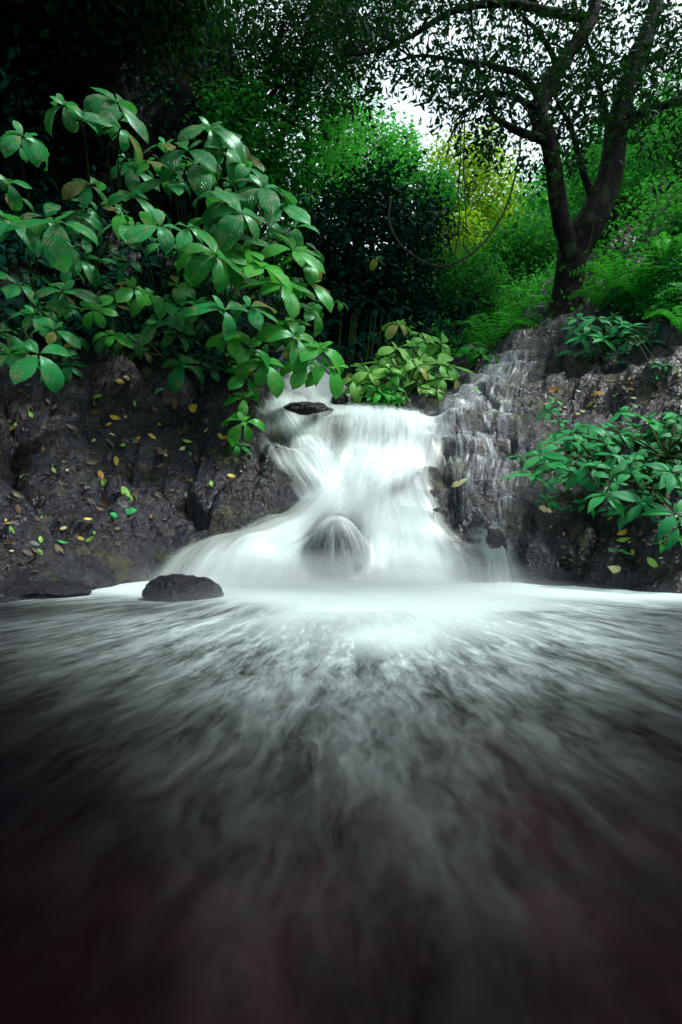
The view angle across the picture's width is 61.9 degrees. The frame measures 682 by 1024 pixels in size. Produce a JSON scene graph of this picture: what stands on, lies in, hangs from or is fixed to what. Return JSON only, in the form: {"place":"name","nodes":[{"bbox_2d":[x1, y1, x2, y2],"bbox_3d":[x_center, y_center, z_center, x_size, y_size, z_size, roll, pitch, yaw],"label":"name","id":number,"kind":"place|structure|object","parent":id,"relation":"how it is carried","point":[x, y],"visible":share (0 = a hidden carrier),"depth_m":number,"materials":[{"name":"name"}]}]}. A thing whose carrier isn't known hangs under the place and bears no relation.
{"place":"outdoors","nodes":[
{"label":"outdoors","id":0,"kind":"place"},
{"bbox_2d":[0,0,243,257],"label":"cliff","id":1,"kind":"structure","parent":0,"point":[26,61],"depth_m":8.89,"materials":[{"name":"stone"}]},
{"bbox_2d":[0,0,265,252],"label":"creepers","id":2,"kind":"object","parent":1,"relation":"attached to","point":[39,194],"visible":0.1,"depth_m":8.61,"materials":[{"name":"green plant"}]},
{"bbox_2d":[2,0,311,107],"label":"leafy tree","id":3,"kind":"object","parent":1,"relation":"on","point":[139,27],"visible":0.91,"depth_m":7.97,"materials":[{"name":"green plant"}]},
{"bbox_2d":[261,0,418,172],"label":"leafy tree","id":4,"kind":"object","parent":1,"relation":"on","point":[367,18],"visible":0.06,"depth_m":11.50,"materials":[{"name":"green plant"}]},
{"bbox_2d":[0,214,365,602],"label":"rock bank","id":5,"kind":"object","parent":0,"point":[283,487],"visible":0.21,"depth_m":5.82,"materials":[{"name":"stone"}]},
{"bbox_2d":[15,505,20,513],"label":"fallen leaf","id":6,"kind":"object","parent":5,"relation":"on","point":[18,508],"visible":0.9,"depth_m":4.62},
{"bbox_2d":[21,405,26,419],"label":"fallen leaf","id":7,"kind":"object","parent":5,"relation":"on","point":[24,413],"visible":1,"depth_m":5.79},
{"bbox_2d":[0,120,48,218],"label":"broadleaf shrub","id":8,"kind":"object","parent":5,"relation":"on","point":[33,151],"visible":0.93,"depth_m":4.99,"materials":[{"name":"green plant"}]},
{"bbox_2d":[23,550,33,555],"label":"fallen leaf","id":9,"kind":"object","parent":5,"relation":"on","point":[27,553],"visible":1,"depth_m":4.29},
{"bbox_2d":[29,541,39,545],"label":"fallen leaf","id":10,"kind":"object","parent":5,"relation":"on","point":[34,543],"visible":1,"depth_m":4.45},
{"bbox_2d":[0,322,71,392],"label":"broadleaf shrub","id":11,"kind":"object","parent":5,"relation":"on","point":[22,368],"visible":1,"depth_m":4.71,"materials":[{"name":"green plant"}]},
{"bbox_2d":[0,581,91,599],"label":"boulder","id":12,"kind":"object","parent":5,"relation":"on","point":[27,590],"visible":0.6,"depth_m":3.93,"materials":[{"name":"stone"}]},
{"bbox_2d":[0,174,97,288],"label":"broadleaf shrub","id":13,"kind":"object","parent":5,"relation":"on","point":[54,243],"visible":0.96,"depth_m":4.60,"materials":[{"name":"green plant"}]},
{"bbox_2d":[0,272,102,382],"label":"broadleaf shrub","id":14,"kind":"object","parent":5,"relation":"on","point":[47,326],"visible":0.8,"depth_m":5.26,"materials":[{"name":"green plant"}]},
{"bbox_2d":[54,544,62,551],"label":"fallen leaf","id":15,"kind":"object","parent":5,"relation":"on","point":[58,547],"visible":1,"depth_m":4.51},
{"bbox_2d":[44,93,101,215],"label":"broadleaf shrub","id":16,"kind":"object","parent":5,"relation":"on","point":[72,112],"visible":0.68,"depth_m":5.65,"materials":[{"name":"green plant"}]},
{"bbox_2d":[86,460,98,463],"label":"fallen leaf","id":17,"kind":"object","parent":5,"relation":"on","point":[91,461],"visible":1,"depth_m":5.61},
{"bbox_2d":[43,176,154,300],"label":"broadleaf shrub","id":18,"kind":"object","parent":5,"relation":"on","point":[71,189],"visible":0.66,"depth_m":5.98,"materials":[{"name":"green plant"}]},
{"bbox_2d":[99,499,108,506],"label":"fallen leaf","id":19,"kind":"object","parent":5,"relation":"on","point":[103,502],"visible":1,"depth_m":5.30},
{"bbox_2d":[48,209,202,298],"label":"broadleaf shrub","id":20,"kind":"object","parent":5,"relation":"on","point":[128,232],"visible":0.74,"depth_m":5.84,"materials":[{"name":"green plant"}]},
{"bbox_2d":[83,87,167,238],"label":"broadleaf shrub","id":21,"kind":"object","parent":5,"relation":"on","point":[105,115],"visible":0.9,"depth_m":5.67,"materials":[{"name":"green plant"}]},
{"bbox_2d":[121,486,129,496],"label":"fallen leaf","id":22,"kind":"object","parent":5,"relation":"on","point":[125,490],"visible":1,"depth_m":5.33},
{"bbox_2d":[125,508,136,513],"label":"fallen leaf","id":23,"kind":"object","parent":5,"relation":"on","point":[128,510],"visible":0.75,"depth_m":5.28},
{"bbox_2d":[79,211,188,348],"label":"broadleaf shrub","id":24,"kind":"object","parent":5,"relation":"on","point":[140,301],"visible":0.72,"depth_m":5.97,"materials":[{"name":"green plant"}]},
{"bbox_2d":[67,320,223,391],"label":"broadleaf shrub","id":25,"kind":"object","parent":5,"relation":"on","point":[175,380],"visible":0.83,"depth_m":6.36,"materials":[{"name":"green plant"}]},
{"bbox_2d":[0,192,302,381],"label":"undergrowth","id":26,"kind":"object","parent":5,"relation":"on","point":[218,359],"visible":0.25,"depth_m":7.20,"materials":[{"name":"green plant"}]},
{"bbox_2d":[156,449,166,453],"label":"fallen leaf","id":27,"kind":"object","parent":5,"relation":"on","point":[164,451],"visible":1,"depth_m":6.15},
{"bbox_2d":[110,137,220,242],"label":"broadleaf shrub","id":28,"kind":"object","parent":5,"relation":"on","point":[201,179],"visible":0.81,"depth_m":6.43,"materials":[{"name":"green plant"}]},
{"bbox_2d":[171,398,177,408],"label":"fallen leaf","id":29,"kind":"object","parent":5,"relation":"on","point":[174,401],"visible":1,"depth_m":6.68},
{"bbox_2d":[189,404,196,412],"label":"fallen leaf","id":30,"kind":"object","parent":5,"relation":"on","point":[192,408],"visible":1,"depth_m":6.52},
{"bbox_2d":[138,276,278,360],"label":"broadleaf shrub","id":31,"kind":"object","parent":5,"relation":"on","point":[182,323],"visible":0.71,"depth_m":5.83,"materials":[{"name":"green plant"}]},
{"bbox_2d":[177,116,264,236],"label":"broadleaf shrub","id":32,"kind":"object","parent":5,"relation":"on","point":[216,145],"visible":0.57,"depth_m":7.06,"materials":[{"name":"green plant"}]},
{"bbox_2d":[174,164,282,311],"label":"broadleaf shrub","id":33,"kind":"object","parent":5,"relation":"on","point":[224,230],"visible":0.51,"depth_m":6.18,"materials":[{"name":"green plant"}]},
{"bbox_2d":[168,49,298,233],"bbox_3d":[-1.880,-5.892,10.406,2.249,4.114,3.002,0,0,0],"label":"leafy tree","id":34,"kind":"object","parent":5,"relation":"on","point":[226,115],"visible":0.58,"depth_m":9.87,"materials":[{"name":"green plant"}]},
{"bbox_2d":[161,217,305,332],"bbox_3d":[-1.465,-3.146,6.764,1.949,1.901,2.535,0,0,0],"label":"broadleaf shrub","id":35,"kind":"object","parent":5,"relation":"on","point":[228,267],"visible":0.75,"depth_m":6.09,"materials":[{"name":"green plant"}]},
{"bbox_2d":[205,322,285,455],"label":"broadleaf shrub","id":36,"kind":"object","parent":5,"relation":"on","point":[239,353],"visible":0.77,"depth_m":6.13,"materials":[{"name":"green plant"}]},
{"bbox_2d":[213,127,334,301],"bbox_3d":[-1.236,-5.274,11.529,3.121,4.712,2.856,0,0,-25],"label":"shrub","id":37,"kind":"object","parent":5,"relation":"on","point":[270,261],"visible":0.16,"depth_m":11.06,"materials":[{"name":"green plant"}]},
{"bbox_2d":[231,158,323,307],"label":"broadleaf shrub","id":38,"kind":"object","parent":5,"relation":"on","point":[268,198],"visible":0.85,"depth_m":6.95,"materials":[{"name":"green plant"}]},
{"bbox_2d":[180,0,375,154],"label":"leafy tree","id":39,"kind":"object","parent":5,"relation":"on","point":[275,46],"visible":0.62,"depth_m":10.26,"materials":[{"name":"green plant"}]},
{"bbox_2d":[245,317,348,398],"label":"broadleaf shrub","id":40,"kind":"object","parent":5,"relation":"on","point":[298,355],"visible":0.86,"depth_m":6.53,"materials":[{"name":"green plant"}]},
{"bbox_2d":[269,391,335,498],"bbox_3d":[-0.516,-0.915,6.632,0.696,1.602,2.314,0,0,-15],"label":"waterfall","id":41,"kind":"structure","parent":5,"relation":"on","point":[310,445],"depth_m":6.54,"materials":[{"name":"white liquid"}]},
{"bbox_2d":[283,401,333,419],"bbox_3d":[-0.443,-1.226,7.273,0.787,0.347,0.721,0,0,0],"label":"boulder","id":42,"kind":"object","parent":5,"relation":"on","point":[308,410],"visible":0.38,"depth_m":6.98,"materials":[{"name":"stone"}]},
{"bbox_2d":[236,230,383,342],"bbox_3d":[-0.533,-3.057,7.762,1.394,1.771,2.905,0,0,25],"label":"broadleaf shrub","id":43,"kind":"object","parent":5,"relation":"on","point":[313,268],"visible":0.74,"depth_m":7.01,"materials":[{"name":"green plant"}]},
{"bbox_2d":[240,34,395,331],"bbox_3d":[-0.696,-6.077,11.907,4.054,6.976,4.409,0,0,40],"label":"leafy tree","id":44,"kind":"object","parent":5,"relation":"on","point":[323,159],"visible":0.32,"depth_m":11.13,"materials":[{"name":"green plant"}]},
{"bbox_2d":[263,213,404,384],"bbox_3d":[-0.150,-3.809,11.359,3.086,3.373,3.430,0,0,0],"label":"dark bush","id":45,"kind":"object","parent":5,"relation":"on","point":[335,337],"visible":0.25,"depth_m":10.63,"materials":[{"name":"green plant"}]},
{"bbox_2d":[303,520,367,581],"bbox_3d":[-0.044,0.629,5.080,0.635,1.114,0.576,0,0,0],"label":"boulder","id":46,"kind":"object","parent":5,"relation":"on","point":[349,556],"visible":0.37,"depth_m":4.88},
{"bbox_2d":[331,393,348,403],"bbox_3d":[-0.015,-1.466,7.582,0.234,0.246,0.250,0,0,0],"label":"boulder","id":47,"kind":"object","parent":5,"relation":"on","point":[342,398],"visible":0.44,"depth_m":7.47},
{"bbox_2d":[315,355,334,371],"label":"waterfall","id":48,"kind":"structure","parent":0,"point":[320,358],"depth_m":9.94,"materials":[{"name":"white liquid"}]},
{"bbox_2d":[190,406,466,585],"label":"waterfall","id":49,"kind":"structure","parent":0,"point":[377,510],"depth_m":5.25,"materials":[{"name":"white liquid"}]},
{"bbox_2d":[0,581,681,1023],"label":"pool water","id":50,"kind":"structure","parent":0,"point":[454,803],"depth_m":1.15,"materials":[{"name":"liquid"}]},
{"bbox_2d":[142,574,223,601],"bbox_3d":[-1.110,0.601,4.002,0.570,0.323,0.435,0,0,-6],"label":"boulder","id":51,"kind":"object","parent":50,"relation":"in","point":[173,588],"visible":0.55,"depth_m":3.87,"materials":[{"name":"stone"}]},
{"bbox_2d":[276,337,416,415],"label":"stream","id":52,"kind":"structure","parent":0,"point":[320,390],"depth_m":7.75,"materials":[{"name":"white liquid"}]},
{"bbox_2d":[287,186,581,359],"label":"hillside","id":53,"kind":"structure","parent":0,"point":[460,247],"depth_m":34.55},
{"bbox_2d":[301,78,425,373],"bbox_3d":[0.482,-6.463,13.987,3.407,7.974,3.232,0,0,0],"label":"leafy tree","id":54,"kind":"object","parent":53,"relation":"on","point":[391,155],"visible":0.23,"depth_m":13.51,"materials":[{"name":"green plant"}]},
{"bbox_2d":[373,113,438,352],"bbox_3d":[1.970,-8.626,20.001,2.908,10.024,2.693,0,0,0],"label":"leafy tree","id":55,"kind":"object","parent":53,"relation":"on","point":[415,153],"visible":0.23,"depth_m":19.54,"materials":[{"name":"green plant"}]},
{"bbox_2d":[382,131,468,336],"bbox_3d":[2.341,-6.953,17.025,3.083,7.548,2.980,0,0,0],"label":"leafy tree","id":56,"kind":"object","parent":53,"relation":"on","point":[433,182],"visible":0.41,"depth_m":16.53,"materials":[{"name":"green plant"}]},
{"bbox_2d":[414,191,503,355],"bbox_3d":[3.154,-6.471,16.930,3.192,5.733,2.960,0,0,-32],"label":"leafy tree","id":57,"kind":"object","parent":53,"relation":"on","point":[473,231],"visible":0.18,"depth_m":16.62,"materials":[{"name":"green plant"}]},
{"bbox_2d":[249,38,681,373],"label":"wood","id":58,"kind":"object","parent":53,"relation":"on","point":[531,199],"visible":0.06,"depth_m":16.74,"materials":[{"name":"green plant"}]},
{"bbox_2d":[410,117,547,337],"bbox_3d":[4.267,-8.758,18.996,4.703,8.506,4.397,0,0,-42],"label":"leafy tree","id":59,"kind":"object","parent":53,"relation":"on","point":[488,212],"visible":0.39,"depth_m":18.22,"materials":[{"name":"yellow plant"}]},
{"bbox_2d":[456,198,570,296],"bbox_3d":[5.223,-7.031,16.732,3.780,4.052,4.012,0,0,-25],"label":"leafy tree","id":60,"kind":"object","parent":53,"relation":"on","point":[515,240],"visible":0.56,"depth_m":16.25,"materials":[{"name":"green plant"}]},
{"bbox_2d":[528,36,681,236],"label":"leafy tree","id":61,"kind":"object","parent":53,"relation":"on","point":[627,159],"visible":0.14,"depth_m":13.38,"materials":[{"name":"green plant"}]},
{"bbox_2d":[218,0,681,255],"label":"sky","id":62,"kind":"structure","parent":0,"point":[417,111],"materials":[{"name":"white"}]},
{"bbox_2d":[345,164,681,593],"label":"rock bank","id":63,"kind":"object","parent":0,"point":[493,527],"visible":0.29,"depth_m":5.97,"materials":[{"name":"stone"}]},
{"bbox_2d":[0,354,681,577],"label":"leaf litter","id":64,"kind":"object","parent":63,"relation":"on","point":[557,562],"visible":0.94,"depth_m":5.37,"materials":[{"name":"plant"}]},
{"bbox_2d":[352,392,367,402],"bbox_3d":[0.301,-1.516,7.602,0.316,0.284,0.299,0,0,0],"label":"boulder","id":65,"kind":"object","parent":63,"relation":"on","point":[363,399],"visible":0.2,"depth_m":7.47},
{"bbox_2d":[274,136,484,384],"bbox_3d":[0.682,-4.592,11.114,4.138,4.974,3.980,0,0,0],"label":"dark bush","id":66,"kind":"object","parent":63,"relation":"on","point":[365,222],"visible":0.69,"depth_m":10.38,"materials":[{"name":"green plant"}]},
{"bbox_2d":[363,378,406,411],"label":"plant","id":67,"kind":"object","parent":63,"relation":"on","point":[379,398],"visible":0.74,"depth_m":7.18,"materials":[{"name":"plant"}]},
{"bbox_2d":[308,288,492,377],"bbox_3d":[1.074,-3.265,10.221,3.481,2.218,2.074,0,0,0],"label":"leafy shrub","id":68,"kind":"object","parent":63,"relation":"on","point":[431,313],"visible":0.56,"depth_m":10.05,"materials":[{"name":"green plant"}]},
{"bbox_2d":[342,319,480,403],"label":"broadleaf shrub","id":69,"kind":"object","parent":63,"relation":"on","point":[419,374],"visible":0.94,"depth_m":7.59,"materials":[{"name":"green plant"}]},
{"bbox_2d":[451,478,466,486],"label":"fallen leaf","id":70,"kind":"object","parent":63,"relation":"on","point":[458,483],"visible":1,"depth_m":5.47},
{"bbox_2d":[442,365,504,413],"bbox_3d":[1.878,-1.756,7.637,0.609,1.441,1.941,0,0,44],"label":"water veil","id":71,"kind":"object","parent":63,"relation":"on","point":[479,381],"visible":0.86,"depth_m":7.59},
{"bbox_2d":[415,237,534,346],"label":"dark bush","id":72,"kind":"object","parent":63,"relation":"on","point":[486,281],"visible":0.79,"depth_m":10.48,"materials":[{"name":"green plant"}]},
{"bbox_2d":[454,341,498,367],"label":"plant","id":73,"kind":"object","parent":63,"relation":"on","point":[473,355],"visible":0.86,"depth_m":8.34,"materials":[{"name":"plant"}]},
{"bbox_2d":[442,360,519,475],"bbox_3d":[1.795,-1.195,6.905,1.372,2.967,3.855,0,0,25],"label":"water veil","id":74,"kind":"object","parent":63,"relation":"on","point":[488,444],"visible":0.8,"depth_m":6.81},
{"bbox_2d":[286,0,681,321],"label":"dark tree","id":75,"kind":"object","parent":63,"relation":"on","point":[621,118],"visible":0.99,"depth_m":8.46,"materials":[{"name":"black plant"}]},
{"bbox_2d":[388,136,520,266],"bbox_3d":[1.696,-4.604,8.429,2.006,2.153,0.577,0,0,6],"label":"hanging vine","id":76,"kind":"object","parent":75,"relation":"hanging from","point":[460,260],"visible":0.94,"depth_m":8.31,"materials":[{"name":"brown plant"}]},
{"bbox_2d":[462,216,500,236],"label":"hanging vine","id":77,"kind":"object","parent":76,"relation":"hanging from","point":[482,235],"visible":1,"depth_m":8.39,"materials":[{"name":"brown plant"}]},
{"bbox_2d":[454,113,460,255],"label":"hanging vine","id":78,"kind":"object","parent":75,"relation":"hanging from","point":[458,188],"visible":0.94,"depth_m":8.39,"materials":[{"name":"brown plant"}]},
{"bbox_2d":[463,108,476,255],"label":"hanging vine","id":79,"kind":"object","parent":75,"relation":"hanging from","point":[466,186],"visible":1,"depth_m":8.39,"materials":[{"name":"brown plant"}]},
{"bbox_2d":[464,178,489,203],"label":"hanging vine","id":80,"kind":"object","parent":79,"relation":"hanging from","point":[481,195],"visible":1,"depth_m":8.39,"materials":[{"name":"brown plant"}]},
{"bbox_2d":[583,88,585,170],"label":"hanging vine","id":81,"kind":"object","parent":75,"relation":"hanging from","point":[585,133],"visible":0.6,"depth_m":8.69,"materials":[{"name":"brown plant"}]},
{"bbox_2d":[575,216,596,308],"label":"hanging vine","id":82,"kind":"object","parent":75,"relation":"hanging from","point":[586,260],"visible":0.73,"depth_m":8.79,"materials":[{"name":"brown plant"}]},
{"bbox_2d":[466,298,514,344],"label":"leafy shrub","id":83,"kind":"object","parent":63,"relation":"on","point":[488,315],"visible":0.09,"depth_m":10.69,"materials":[{"name":"green plant"}]},
{"bbox_2d":[456,312,539,352],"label":"fern","id":84,"kind":"object","parent":63,"relation":"on","point":[498,332],"visible":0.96,"depth_m":8.70,"materials":[{"name":"plant"}]},
{"bbox_2d":[494,295,543,327],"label":"fern","id":85,"kind":"object","parent":63,"relation":"on","point":[524,307],"visible":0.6,"depth_m":9.02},
{"bbox_2d":[490,268,550,325],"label":"leafy shrub","id":86,"kind":"object","parent":63,"relation":"on","point":[518,291],"visible":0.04,"depth_m":11.66,"materials":[{"name":"green plant"}]},
{"bbox_2d":[487,279,554,340],"bbox_3d":[3.227,-3.389,9.620,1.769,1.599,1.731,0,0,0],"label":"crest cover","id":87,"kind":"object","parent":63,"relation":"on","point":[539,319],"visible":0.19,"depth_m":9.17,"materials":[{"name":"green plant"}]},
{"bbox_2d":[539,505,551,512],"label":"fallen leaf","id":88,"kind":"object","parent":63,"relation":"on","point":[543,508],"visible":0.97,"depth_m":4.98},
{"bbox_2d":[548,385,560,391],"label":"fallen leaf","id":89,"kind":"object","parent":63,"relation":"on","point":[553,389],"visible":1,"depth_m":7.09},
{"bbox_2d":[498,403,642,518],"bbox_3d":[2.159,-0.523,5.281,1.247,1.176,1.698,0,0,20],"label":"whorl plant","id":90,"kind":"object","parent":63,"relation":"on","point":[579,469],"visible":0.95,"depth_m":4.94,"materials":[{"name":"green plant"}]},
{"bbox_2d":[592,391,603,395],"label":"fallen leaf","id":91,"kind":"object","parent":63,"relation":"on","point":[598,393],"visible":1,"depth_m":6.64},
{"bbox_2d":[570,283,627,309],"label":"fern","id":92,"kind":"object","parent":63,"relation":"on","point":[594,295],"visible":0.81,"depth_m":8.30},
{"bbox_2d":[556,186,657,252],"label":"dark bush","id":93,"kind":"object","parent":63,"relation":"on","point":[623,199],"visible":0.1,"depth_m":10.18,"materials":[{"name":"green plant"}]},
{"bbox_2d":[557,312,671,379],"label":"whorl plant","id":94,"kind":"object","parent":63,"relation":"on","point":[608,335],"visible":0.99,"depth_m":7.34,"materials":[{"name":"green plant"}]},
{"bbox_2d":[608,566,620,573],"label":"fallen leaf","id":95,"kind":"object","parent":63,"relation":"on","point":[614,569],"visible":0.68,"depth_m":4.48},
{"bbox_2d":[570,246,665,292],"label":"fern","id":96,"kind":"object","parent":63,"relation":"on","point":[600,273],"visible":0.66,"depth_m":8.08,"materials":[{"name":"plant"}]},
{"bbox_2d":[602,548,634,557],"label":"seedling","id":97,"kind":"object","parent":63,"relation":"on","point":[621,550],"visible":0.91,"depth_m":4.51,"materials":[{"name":"green plant"}]},
{"bbox_2d":[616,529,626,534],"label":"fallen leaf","id":98,"kind":"object","parent":63,"relation":"on","point":[622,532],"visible":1,"depth_m":4.66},
{"bbox_2d":[616,537,629,541],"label":"fallen leaf","id":99,"kind":"object","parent":63,"relation":"on","point":[623,539],"visible":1,"depth_m":4.58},
{"bbox_2d":[589,435,681,550],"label":"whorl plant","id":100,"kind":"object","parent":63,"relation":"on","point":[644,497],"visible":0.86,"depth_m":4.43,"materials":[{"name":"green plant"}]},
{"bbox_2d":[595,213,681,325],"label":"slope cover","id":101,"kind":"object","parent":63,"relation":"on","point":[663,291],"visible":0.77,"depth_m":7.56,"materials":[{"name":"green plant"}]},
{"bbox_2d":[597,263,666,299],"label":"fern","id":102,"kind":"object","parent":101,"relation":"on","point":[620,281],"visible":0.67,"depth_m":7.74,"materials":[{"name":"plant"}]},
{"bbox_2d":[648,231,681,262],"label":"fern","id":103,"kind":"object","parent":101,"relation":"on","point":[656,242],"visible":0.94,"depth_m":7.57,"materials":[{"name":"plant"}]},
{"bbox_2d":[602,409,681,495],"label":"whorl plant","id":104,"kind":"object","parent":63,"relation":"on","point":[670,436],"visible":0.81,"depth_m":5.03,"materials":[{"name":"green plant"}]},
{"bbox_2d":[647,557,657,567],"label":"fallen leaf","id":105,"kind":"object","parent":63,"relation":"on","point":[652,562],"visible":1,"depth_m":4.35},
{"bbox_2d":[642,305,681,335],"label":"fern","id":106,"kind":"object","parent":63,"relation":"on","point":[676,321],"visible":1,"depth_m":6.41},
{"bbox_2d":[652,537,675,553],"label":"seedling","id":107,"kind":"object","parent":63,"relation":"on","point":[661,547],"visible":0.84,"depth_m":4.28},
{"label":"right hillside","id":108,"kind":"structure","parent":0,"visible":0},
{"bbox_2d":[140,144,681,384],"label":"ground cover","id":109,"kind":"object","parent":108,"relation":"on","point":[642,215],"visible":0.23,"depth_m":9.49,"materials":[{"name":"green plant"}]},
{"bbox_2d":[620,88,681,201],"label":"leafy tree","id":110,"kind":"object","parent":108,"relation":"on","point":[649,168],"visible":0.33,"depth_m":11.50,"materials":[{"name":"green plant"}]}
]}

